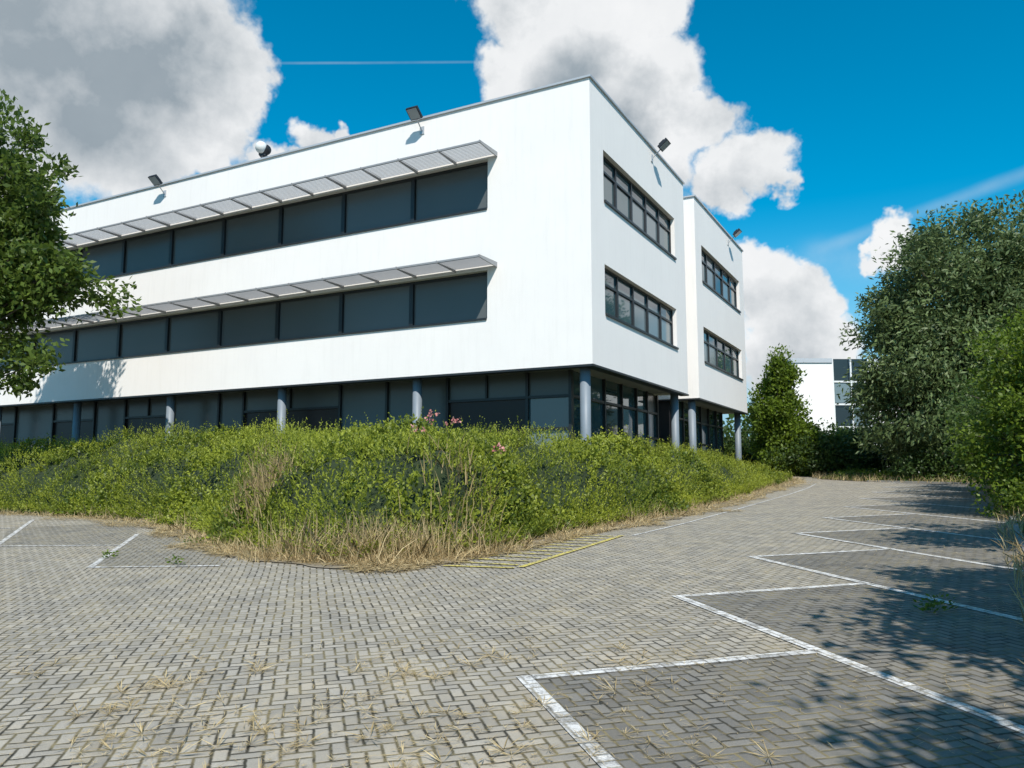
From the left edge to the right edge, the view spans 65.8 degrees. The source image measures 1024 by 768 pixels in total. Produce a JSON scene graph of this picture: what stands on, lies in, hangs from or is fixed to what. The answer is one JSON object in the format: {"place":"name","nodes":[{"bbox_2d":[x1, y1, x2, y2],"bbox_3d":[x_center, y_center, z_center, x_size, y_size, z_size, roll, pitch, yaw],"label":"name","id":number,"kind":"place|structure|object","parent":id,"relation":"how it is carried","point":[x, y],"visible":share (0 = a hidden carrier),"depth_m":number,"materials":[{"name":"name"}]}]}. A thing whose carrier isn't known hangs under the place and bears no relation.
{"place":"outdoors","nodes":[
{"label":"outdoors","id":0,"kind":"place"},
{"bbox_2d":[0,522,225,566],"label":"side parking bay paving","id":1,"kind":"structure","parent":0,"point":[65,533],"depth_m":14.73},
{"bbox_2d":[1,369,723,459],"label":"ground floor frames","id":2,"kind":"structure","parent":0,"point":[572,396],"depth_m":28.19,"materials":[{"name":"grey metal"}]},
{"bbox_2d":[0,370,721,463],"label":"ground floor panes","id":3,"kind":"object","parent":2,"relation":"in","point":[199,411],"visible":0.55,"depth_m":27.50,"materials":[{"name":"black glass"}]},
{"bbox_2d":[0,476,933,767],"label":"paved car park","id":4,"kind":"structure","parent":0,"point":[202,602],"depth_m":6.85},
{"bbox_2d":[0,484,814,567],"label":"worn road lines","id":5,"kind":"object","parent":4,"relation":"on","point":[98,561],"visible":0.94,"depth_m":14.35,"materials":[{"name":"white paint"}]},
{"bbox_2d":[0,510,1021,767],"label":"paving weeds","id":6,"kind":"object","parent":4,"relation":"on","point":[928,606],"visible":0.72,"depth_m":5.03,"materials":[{"name":"plant"}]},
{"bbox_2d":[443,535,623,567],"bbox_3d":[0.405,2.637,12.720,1.413,0.155,4.416,-3,-7,27],"label":"yellow hatching","id":7,"kind":"object","parent":4,"relation":"on","point":[531,563],"visible":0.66,"depth_m":11.90,"materials":[{"name":"yellow paint"}]},
{"bbox_2d":[0,0,1023,436],"label":"sky","id":8,"kind":"structure","parent":0,"point":[815,130],"materials":[{"name":"blue"}]},
{"bbox_2d":[535,483,1023,767],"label":"parking bay paving","id":9,"kind":"structure","parent":0,"point":[872,630],"depth_m":5.47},
{"bbox_2d":[516,482,1023,767],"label":"parking bay lines","id":10,"kind":"object","parent":9,"relation":"on","point":[533,686],"visible":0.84,"depth_m":5.81,"materials":[{"name":"white paint"}]},
{"bbox_2d":[867,480,1023,554],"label":"concrete kerb","id":11,"kind":"structure","parent":9,"relation":"on","point":[1020,540],"depth_m":29.32,"materials":[{"name":"grey concrete"}]},
{"bbox_2d":[811,467,1023,675],"bbox_3d":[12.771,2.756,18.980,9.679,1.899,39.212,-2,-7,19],"label":"verge grass","id":12,"kind":"structure","parent":0,"point":[861,476],"depth_m":29.50,"materials":[{"name":"plant"}]},
{"bbox_2d":[836,191,1023,478],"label":"willow tree","id":13,"kind":"object","parent":12,"relation":"on","point":[917,334],"visible":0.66,"depth_m":33.09,"materials":[{"name":"green plant"}]},
{"bbox_2d":[886,430,976,481],"bbox_3d":[19.995,2.640,31.116,9.758,2.651,5.582,-5,-8,36],"label":"boundary hedge","id":14,"kind":"object","parent":12,"relation":"on","point":[913,463],"visible":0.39,"depth_m":32.22,"materials":[{"name":"green plant"}]},
{"bbox_2d":[929,355,1023,493],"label":"field maple tree","id":15,"kind":"object","parent":12,"relation":"on","point":[972,407],"visible":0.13,"depth_m":23.42,"materials":[{"name":"green plant"}]},
{"bbox_2d":[944,304,1023,517],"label":"field maple tree","id":16,"kind":"object","parent":12,"relation":"on","point":[1007,394],"visible":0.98,"depth_m":17.18,"materials":[{"name":"green plant"}]},
{"bbox_2d":[972,190,1023,331],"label":"willow tree","id":17,"kind":"object","parent":12,"relation":"on","point":[1016,212],"visible":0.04,"depth_m":34.63,"materials":[{"name":"green plant"}]},
{"bbox_3d":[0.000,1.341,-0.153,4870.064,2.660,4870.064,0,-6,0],"label":"ground","id":18,"kind":"structure","parent":0,"visible":0},
{"bbox_2d":[0,89,142,401],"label":"ash tree","id":19,"kind":"object","parent":18,"relation":"on","point":[31,244],"visible":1,"depth_m":24.58,"materials":[{"name":"green plant"}]},
{"bbox_2d":[0,368,741,468],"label":"columns","id":20,"kind":"structure","parent":18,"relation":"on","point":[585,399],"depth_m":29.60,"materials":[{"name":"metal"}]},
{"bbox_2d":[0,77,746,413],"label":"rendered walls","id":21,"kind":"structure","parent":18,"relation":"on","point":[552,233],"depth_m":25.66,"materials":[{"name":"white paint"}]},
{"bbox_2d":[148,174,166,196],"bbox_3d":[-13.732,-7.703,30.716,0.420,0.702,0.643,-3,-7,28],"label":"floodlight","id":22,"kind":"object","parent":21,"relation":"attached to","point":[155,179],"visible":1,"depth_m":30.59,"materials":[{"name":"metal"}]},
{"bbox_2d":[3,161,487,370],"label":"strip window frames","id":23,"kind":"structure","parent":21,"relation":"on","point":[411,285],"depth_m":27.71,"materials":[{"name":"grey metal"}]},
{"bbox_2d":[0,165,487,367],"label":"strip window panes","id":24,"kind":"object","parent":23,"relation":"in","point":[462,298],"visible":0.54,"depth_m":27.47,"materials":[{"name":"black glass"}]},
{"bbox_2d":[0,254,496,334],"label":"louvred sunshade","id":25,"kind":"object","parent":21,"relation":"attached to","point":[413,270],"visible":0.92,"depth_m":26.39,"materials":[{"name":"metal"}]},
{"bbox_2d":[59,140,496,246],"bbox_3d":[-17.325,-5.967,32.212,37.725,0.150,1.057,-3,-7,28],"label":"louvred sunshade","id":26,"kind":"object","parent":21,"relation":"attached to","point":[303,189],"visible":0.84,"depth_m":26.90,"materials":[{"name":"metal"}]},
{"bbox_2d":[3,368,730,412],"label":"soffit","id":27,"kind":"structure","parent":21,"relation":"attached to","point":[607,377],"depth_m":27.49,"materials":[{"name":"white paint"}]},
{"bbox_2d":[0,364,747,414],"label":"drip trim","id":28,"kind":"structure","parent":21,"relation":"attached to","point":[595,367],"depth_m":26.42,"materials":[{"name":"grey metal"}]},
{"bbox_2d":[64,74,742,251],"bbox_3d":[-11.556,-6.675,41.323,42.120,0.060,20.320,-3,-7,28],"label":"coping","id":29,"kind":"object","parent":21,"relation":"on","point":[590,76],"visible":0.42,"depth_m":26.85,"materials":[{"name":"metal"}]},
{"bbox_2d":[255,141,270,157],"bbox_3d":[-9.076,-8.481,28.870,0.545,0.690,0.570,0,-6,0],"label":"roof globe sensor","id":30,"kind":"object","parent":29,"relation":"on","point":[262,148],"visible":0.99,"depth_m":28.72,"materials":[{"name":"white plastic"}]},
{"bbox_2d":[405,105,424,134],"bbox_3d":[-3.015,-8.351,25.029,0.420,0.702,0.643,-3,-7,28],"label":"floodlight","id":31,"kind":"object","parent":21,"relation":"attached to","point":[414,113],"visible":1,"depth_m":24.91,"materials":[{"name":"metal"}]},
{"bbox_2d":[651,138,670,162],"bbox_3d":[5.133,-8.084,27.378,0.643,0.702,0.420,-3,-7,28],"label":"floodlight","id":32,"kind":"object","parent":21,"relation":"attached to","point":[664,144],"visible":1,"depth_m":27.27,"materials":[{"name":"metal"}]},
{"bbox_2d":[603,156,743,380],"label":"side window frames","id":33,"kind":"structure","parent":21,"relation":"attached to","point":[617,278],"depth_m":27.17,"materials":[{"name":"grey metal"}]},
{"bbox_2d":[603,160,737,375],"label":"side window panes","id":34,"kind":"object","parent":33,"relation":"attached to","point":[624,288],"visible":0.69,"depth_m":27.11,"materials":[{"name":"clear glass"}]},
{"bbox_2d":[727,228,741,244],"bbox_3d":[10.503,-6.945,37.370,0.643,0.702,0.420,-3,-7,28],"label":"floodlight","id":35,"kind":"object","parent":21,"relation":"attached to","point":[737,232],"visible":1,"depth_m":37.26,"materials":[{"name":"metal"}]},
{"bbox_2d":[0,406,792,558],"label":"overgrown hedge","id":36,"kind":"object","parent":18,"relation":"on","point":[232,483],"visible":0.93,"depth_m":17.01,"materials":[{"name":"green plant"}]},
{"bbox_2d":[0,469,818,572],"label":"dry grass","id":37,"kind":"structure","parent":18,"relation":"on","point":[423,555],"depth_m":11.89,"materials":[{"name":"plant"}]},
{"bbox_2d":[658,401,670,449],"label":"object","id":38,"kind":"object","parent":18,"relation":"on","point":[664,409],"visible":0.09,"depth_m":32.31,"materials":[{"name":"black plastic"}]},
{"bbox_2d":[723,407,753,443],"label":"distant trees","id":39,"kind":"object","parent":18,"relation":"on","point":[731,416],"visible":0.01,"depth_m":111.20,"materials":[{"name":"green plant"}]},
{"bbox_2d":[740,343,853,476],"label":"hornbeam tree","id":40,"kind":"object","parent":18,"relation":"on","point":[776,418],"visible":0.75,"depth_m":40.68,"materials":[{"name":"green plant"}]},
{"bbox_2d":[723,417,887,473],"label":"boundary hedge","id":41,"kind":"object","parent":18,"relation":"on","point":[728,445],"visible":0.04,"depth_m":46.12,"materials":[{"name":"green plant"}]},
{"bbox_2d":[787,360,902,432],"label":"walls","id":42,"kind":"structure","parent":18,"relation":"on","point":[817,385],"depth_m":62.33,"materials":[{"name":"white paint"}]},
{"bbox_2d":[789,358,876,362],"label":"parapet trim","id":43,"kind":"structure","parent":42,"relation":"attached to","point":[813,360],"depth_m":62.51,"materials":[{"name":"metal"}]},
{"bbox_2d":[833,359,869,434],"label":"glazing","id":44,"kind":"structure","parent":42,"relation":"attached to","point":[840,367],"depth_m":62.77,"materials":[{"name":"black glass"}]},
{"bbox_2d":[832,359,871,433],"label":"mullions","id":45,"kind":"object","parent":42,"relation":"attached to","point":[850,374],"visible":0.26,"depth_m":62.50,"materials":[{"name":"white plastic"}]},
{"bbox_2d":[834,383,866,425],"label":"pale panes","id":46,"kind":"object","parent":45,"relation":"attached to","point":[838,389],"visible":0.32,"depth_m":62.52,"materials":[{"name":"grey glass"}]},
{"bbox_2d":[761,423,934,475],"bbox_3d":[23.908,1.971,37.834,22.902,5.089,6.512,-3,-7,22],"label":"boundary hedge","id":47,"kind":"object","parent":18,"relation":"on","point":[845,457],"visible":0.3,"depth_m":38.85,"materials":[{"name":"green plant"}]}
]}

